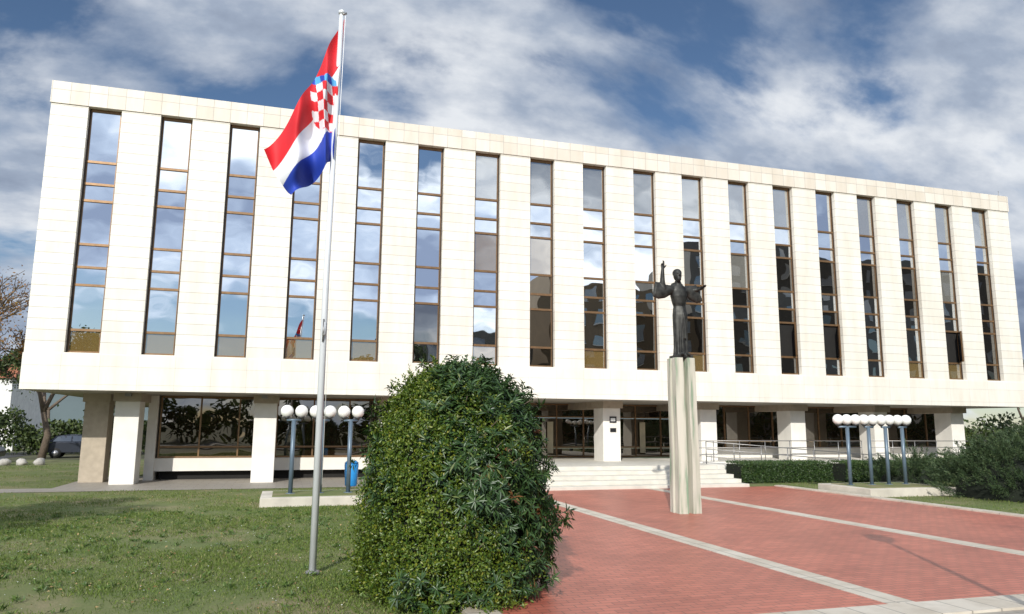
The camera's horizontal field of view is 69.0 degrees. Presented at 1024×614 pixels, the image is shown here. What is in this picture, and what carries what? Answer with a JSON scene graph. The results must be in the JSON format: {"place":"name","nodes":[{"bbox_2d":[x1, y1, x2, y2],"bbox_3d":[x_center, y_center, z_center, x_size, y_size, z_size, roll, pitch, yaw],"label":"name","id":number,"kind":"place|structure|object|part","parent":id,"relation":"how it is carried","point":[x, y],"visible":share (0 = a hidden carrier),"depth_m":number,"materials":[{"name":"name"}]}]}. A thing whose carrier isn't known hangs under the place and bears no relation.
{"place":"outdoors","nodes":[
{"label":"outdoors","id":0,"kind":"place"},
{"bbox_2d":[1,420,15,450],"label":"boundary wall","id":1,"kind":"structure","parent":0,"point":[11,448],"depth_m":57.18,"materials":[{"name":"beige concrete"}]},
{"bbox_2d":[0,379,46,444],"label":"walls","id":2,"kind":"structure","parent":0,"point":[14,398],"depth_m":67.42,"materials":[{"name":"white paint"}]},
{"bbox_2d":[0,365,20,377],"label":"roof","id":3,"kind":"structure","parent":2,"relation":"on","point":[16,371],"depth_m":66.08,"materials":[{"name":"tile"}]},
{"bbox_2d":[46,393,648,424],"bbox_3d":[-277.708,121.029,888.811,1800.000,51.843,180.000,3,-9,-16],"label":"hills","id":4,"kind":"structure","parent":0,"point":[70,407],"depth_m":771.88,"materials":[{"name":"green plant"}]},
{"bbox_2d":[3,425,979,459],"bbox_3d":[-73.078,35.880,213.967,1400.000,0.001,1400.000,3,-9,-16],"label":"ground","id":5,"kind":"structure","parent":0,"point":[71,456],"depth_m":48.59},
{"bbox_2d":[0,453,34,458],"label":"car park","id":6,"kind":"structure","parent":5,"relation":"on","point":[7,455],"depth_m":49.74,"materials":[{"name":"grey asphalt"}]},
{"bbox_2d":[0,446,5,456],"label":"parked car","id":7,"kind":"object","parent":6,"relation":"on","point":[2,451],"visible":1,"depth_m":41.31,"materials":[{"name":"paint"}]},
{"bbox_2d":[0,348,67,418],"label":"broadleaf tree","id":8,"kind":"object","parent":6,"relation":"on","point":[6,363],"visible":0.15,"depth_m":54.19,"materials":[{"name":"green plant"}]},
{"bbox_2d":[1017,359,1023,425],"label":"broadleaf tree","id":9,"kind":"object","parent":6,"relation":"on","point":[1020,414],"visible":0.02,"depth_m":76.22,"materials":[{"name":"green plant"}]},
{"bbox_2d":[0,320,54,458],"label":"plane tree","id":10,"kind":"object","parent":5,"relation":"on","point":[44,404],"visible":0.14,"depth_m":45.64,"materials":[{"name":"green plant"}]},
{"bbox_2d":[0,404,147,454],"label":"shrubbery","id":11,"kind":"object","parent":5,"relation":"on","point":[28,437],"visible":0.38,"depth_m":51.61,"materials":[{"name":"green plant"}]},
{"bbox_2d":[47,434,111,457],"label":"parked car","id":12,"kind":"object","parent":5,"relation":"on","point":[60,445],"visible":0.46,"depth_m":46.60,"materials":[{"name":"paint"}]},
{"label":"windows","id":13,"kind":"part","parent":12,"relation":"part of","materials":[{"name":"grey glass"}]},
{"bbox_2d":[776,411,1023,450],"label":"shrubbery","id":14,"kind":"object","parent":5,"relation":"on","point":[973,430],"visible":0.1,"depth_m":68.97,"materials":[{"name":"green plant"}]},
{"bbox_2d":[0,457,1023,613],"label":"lawn","id":15,"kind":"structure","parent":0,"point":[59,601],"depth_m":13.26,"materials":[{"name":"plant"}]},
{"bbox_2d":[0,458,11,465],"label":"boulder","id":16,"kind":"object","parent":15,"relation":"on","point":[5,461],"visible":0.72,"depth_m":38.17,"materials":[{"name":"stone"}]},
{"bbox_2d":[0,316,20,373],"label":"plane tree","id":17,"kind":"object","parent":15,"relation":"on","point":[5,339],"visible":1,"depth_m":37.67,"materials":[{"name":"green plant"}]},
{"bbox_2d":[0,265,31,328],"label":"plane tree","id":18,"kind":"object","parent":15,"relation":"on","point":[8,306],"visible":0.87,"depth_m":42.59,"materials":[{"name":"brown plant"}]},
{"bbox_2d":[16,458,27,464],"bbox_3d":[-25.454,8.101,38.672,0.722,0.490,0.544,-7,-11,37],"label":"boulder","id":19,"kind":"object","parent":15,"relation":"on","point":[19,461],"visible":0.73,"depth_m":38.48,"materials":[{"name":"stone"}]},
{"bbox_2d":[33,458,44,464],"bbox_3d":[-24.737,8.140,38.953,0.533,0.488,0.609,-4,-10,27],"label":"boulder","id":20,"kind":"object","parent":15,"relation":"on","point":[39,461],"visible":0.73,"depth_m":38.78,"materials":[{"name":"stone"}]},
{"bbox_2d":[4,516,342,608],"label":"daisies","id":21,"kind":"object","parent":15,"relation":"on","point":[173,548],"visible":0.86,"depth_m":11.13,"materials":[{"name":"white plant"}]},
{"bbox_2d":[0,476,363,492],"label":"footpath","id":22,"kind":"structure","parent":15,"relation":"on","point":[180,484],"depth_m":26.65,"materials":[{"name":"grey concrete"}]},
{"bbox_2d":[78,401,965,484],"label":"columns","id":23,"kind":"structure","parent":22,"relation":"on","point":[125,459],"depth_m":28.38,"materials":[{"name":"white stone"}]},
{"bbox_2d":[83,393,965,413],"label":"soffit beams","id":24,"kind":"structure","parent":23,"relation":"on","point":[115,397],"depth_m":34.62,"materials":[{"name":"beige concrete"}]},
{"bbox_2d":[23,389,1021,408],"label":"soffit","id":25,"kind":"structure","parent":24,"relation":"on","point":[77,393],"depth_m":30.99,"materials":[{"name":"beige concrete"}]},
{"bbox_2d":[24,209,1021,381],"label":"facade wall panels","id":26,"kind":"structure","parent":24,"relation":"on","point":[491,365],"depth_m":29.92,"materials":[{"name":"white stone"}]},
{"bbox_2d":[19,352,1023,406],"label":"band","id":27,"kind":"object","parent":26,"relation":"attached to","point":[55,371],"visible":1,"depth_m":30.00,"materials":[{"name":"stone"}]},
{"bbox_2d":[24,102,1023,381],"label":"stone piers","id":28,"kind":"structure","parent":26,"relation":"on","point":[128,256],"depth_m":30.61,"materials":[{"name":"white stone"}]},
{"bbox_2d":[50,80,1008,211],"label":"parapet","id":29,"kind":"structure","parent":26,"relation":"on","point":[97,97],"depth_m":31.46,"materials":[{"name":"stone"}]},
{"bbox_2d":[66,109,1000,380],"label":"window frames","id":30,"kind":"structure","parent":26,"relation":"attached to","point":[380,223],"depth_m":30.35,"materials":[{"name":"brown metal"}]},
{"bbox_2d":[69,112,997,379],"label":"window panes","id":31,"kind":"object","parent":30,"relation":"in","point":[88,301],"visible":0.98,"depth_m":30.43,"materials":[{"name":"glass"}]},
{"bbox_2d":[779,324,958,362],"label":"open casements","id":32,"kind":"object","parent":30,"relation":"attached to","point":[787,342],"visible":0.87,"depth_m":35.04,"materials":[{"name":"black glass"}]},
{"bbox_2d":[125,192,998,398],"bbox_3d":[5.923,-1.460,33.378,41.324,11.560,0.296,3,-9,-15],"label":"roof rod and lights","id":33,"kind":"object","parent":26,"relation":"attached to","point":[263,396],"visible":0.81,"depth_m":28.20,"materials":[{"name":"metal"}]},
{"bbox_2d":[609,416,616,431],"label":"name plaques","id":34,"kind":"object","parent":23,"relation":"attached to","point":[613,419],"visible":1,"depth_m":32.51,"materials":[{"name":"metal"}]},
{"bbox_2d":[1,488,428,613],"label":"fallen leaves","id":35,"kind":"object","parent":15,"relation":"on","point":[160,540],"visible":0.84,"depth_m":13.81,"materials":[{"name":"brown plant"}]},
{"bbox_2d":[0,507,440,613],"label":"weeds","id":36,"kind":"object","parent":15,"relation":"on","point":[285,584],"visible":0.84,"depth_m":13.16,"materials":[{"name":"green plant"}]},
{"bbox_2d":[264,9,346,575],"bbox_3d":[-3.338,-0.514,11.529,1.182,9.080,0.506,3,-9,-16],"label":"flagpole","id":37,"kind":"object","parent":15,"relation":"on","point":[300,151],"visible":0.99,"depth_m":11.85,"materials":[{"name":"metal"}]},
{"bbox_2d":[259,489,363,507],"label":"lamp plinth","id":38,"kind":"structure","parent":15,"relation":"on","point":[298,498],"depth_m":20.33,"materials":[{"name":"concrete"}]},
{"bbox_2d":[281,405,307,493],"bbox_3d":[-6.264,4.055,21.242,0.756,2.498,0.356,3,-9,-16],"label":"globe street lamp","id":39,"kind":"object","parent":38,"relation":"on","point":[301,411],"visible":0.98,"depth_m":21.24,"materials":[{"name":"glass"}]},
{"bbox_2d":[310,405,335,492],"bbox_3d":[-5.498,4.097,21.469,0.756,2.498,0.356,3,-9,-16],"label":"globe street lamp","id":40,"kind":"object","parent":38,"relation":"on","point":[330,412],"visible":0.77,"depth_m":21.51,"materials":[{"name":"glass"}]},
{"bbox_2d":[338,406,363,492],"bbox_3d":[-4.732,4.138,21.696,0.756,2.498,0.356,3,-9,-16],"label":"globe street lamp","id":41,"kind":"object","parent":38,"relation":"on","point":[357,412],"visible":0.99,"depth_m":21.70,"materials":[{"name":"paint"}]},
{"bbox_2d":[344,461,358,488],"bbox_3d":[-5.018,5.330,23.218,0.460,1.100,0.460,3,-9,-16],"label":"waste bin","id":42,"kind":"object","parent":15,"relation":"on","point":[354,476],"visible":0.58,"depth_m":23.10,"materials":[{"name":"blue plastic"}]},
{"bbox_2d":[339,354,575,613],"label":"garden shrub","id":43,"kind":"object","parent":15,"relation":"on","point":[456,510],"visible":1,"depth_m":9.17,"materials":[{"name":"green plant"}]},
{"bbox_2d":[143,395,936,480],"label":"groundfloor walls","id":44,"kind":"structure","parent":15,"relation":"on","point":[156,465],"depth_m":30.48,"materials":[{"name":"white paint"}]},
{"bbox_2d":[159,398,935,455],"bbox_3d":[4.882,5.963,35.864,39.640,2.510,2.015,3,-9,-16],"label":"groundfloor glass","id":45,"kind":"object","parent":44,"relation":"in","point":[181,421],"visible":0.45,"depth_m":35.88,"materials":[{"name":"glass"}]},
{"bbox_2d":[700,463,726,472],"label":"ramp","id":46,"kind":"structure","parent":15,"relation":"on","point":[722,466],"depth_m":30.80,"materials":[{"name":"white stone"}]},
{"bbox_2d":[699,440,964,463],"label":"handrails","id":47,"kind":"object","parent":46,"relation":"on","point":[787,454],"visible":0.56,"depth_m":32.99,"materials":[{"name":"metal"}]},
{"bbox_2d":[726,459,833,482],"bbox_3d":[10.940,6.692,30.450,4.395,0.936,1.403,3,-9,-16],"label":"clipped hedge","id":48,"kind":"object","parent":15,"relation":"on","point":[774,471],"visible":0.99,"depth_m":29.95,"materials":[{"name":"green plant"}]},
{"bbox_2d":[826,459,908,481],"bbox_3d":[15.090,6.870,31.373,3.520,0.938,1.402,3,-9,-16],"label":"clipped hedge","id":49,"kind":"object","parent":15,"relation":"on","point":[840,470],"visible":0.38,"depth_m":30.66,"materials":[{"name":"green plant"}]},
{"bbox_2d":[818,482,956,496],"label":"lamp plinth","id":50,"kind":"structure","parent":15,"relation":"on","point":[885,489],"depth_m":24.57,"materials":[{"name":"concrete"}]},
{"bbox_2d":[832,414,860,484],"bbox_3d":[11.518,4.883,25.476,1.076,2.398,0.356,3,-9,-16],"label":"globe street lamp","id":51,"kind":"object","parent":50,"relation":"on","point":[846,420],"visible":0.99,"depth_m":25.48,"materials":[{"name":"glass"}]},
{"bbox_2d":[860,415,877,484],"bbox_3d":[12.380,4.929,25.731,0.716,2.398,0.356,3,-9,-16],"label":"globe street lamp","id":52,"kind":"object","parent":50,"relation":"on","point":[872,420],"visible":0.94,"depth_m":25.71,"materials":[{"name":"glass"}]},
{"bbox_2d":[876,415,894,484],"bbox_3d":[13.069,4.966,25.936,0.716,2.398,0.356,3,-9,-16],"label":"globe street lamp","id":53,"kind":"object","parent":50,"relation":"on","point":[888,420],"visible":0.95,"depth_m":25.92,"materials":[{"name":"glass"}]},
{"bbox_2d":[893,415,910,483],"bbox_3d":[13.758,5.004,26.140,0.716,2.398,0.356,3,-9,-16],"label":"globe street lamp","id":54,"kind":"object","parent":50,"relation":"on","point":[905,420],"visible":0.97,"depth_m":26.13,"materials":[{"name":"paint"}]},
{"bbox_2d":[857,438,958,485],"bbox_3d":[15.171,6.275,28.502,3.866,2.646,2.961,3,-9,-16],"label":"juniper shrub","id":55,"kind":"object","parent":15,"relation":"on","point":[917,473],"visible":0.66,"depth_m":28.21,"materials":[{"name":"green plant"}]},
{"bbox_2d":[901,457,961,477],"bbox_3d":[19.408,7.067,32.661,4.905,1.025,1.412,3,-9,-16],"label":"clipped hedge","id":56,"kind":"object","parent":15,"relation":"on","point":[935,461],"visible":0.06,"depth_m":31.98,"materials":[{"name":"green plant"}]},
{"bbox_2d":[923,418,1023,502],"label":"juniper shrub","id":57,"kind":"object","parent":15,"relation":"on","point":[995,472],"visible":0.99,"depth_m":23.80,"materials":[{"name":"green plant"}]},
{"bbox_2d":[952,419,1023,479],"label":"juniper shrub","id":58,"kind":"object","parent":15,"relation":"on","point":[1021,433],"visible":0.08,"depth_m":26.09,"materials":[{"name":"green plant"}]},
{"bbox_2d":[0,0,1023,429],"label":"sky","id":59,"kind":"structure","parent":0,"point":[926,93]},
{"bbox_2d":[366,485,1023,613],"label":"paved plaza","id":60,"kind":"structure","parent":0,"point":[780,549],"depth_m":12.64,"materials":[{"name":"red brick"}]},
{"bbox_2d":[653,261,705,513],"bbox_3d":[4.388,2.036,19.489,1.429,6.556,0.664,1,-9,-4],"label":"monk statue","id":61,"kind":"object","parent":60,"relation":"on","point":[685,490],"visible":0.99,"depth_m":19.22,"materials":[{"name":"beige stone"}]},
{"bbox_2d":[536,456,936,490],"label":"entrance steps","id":62,"kind":"structure","parent":60,"relation":"on","point":[582,473],"depth_m":27.73,"materials":[{"name":"stone"}]},
{"bbox_2d":[717,441,813,441],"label":"apartment block","id":63,"kind":"structure","parent":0,"point":[751,441],"depth_m":98.12,"materials":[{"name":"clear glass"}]}
]}

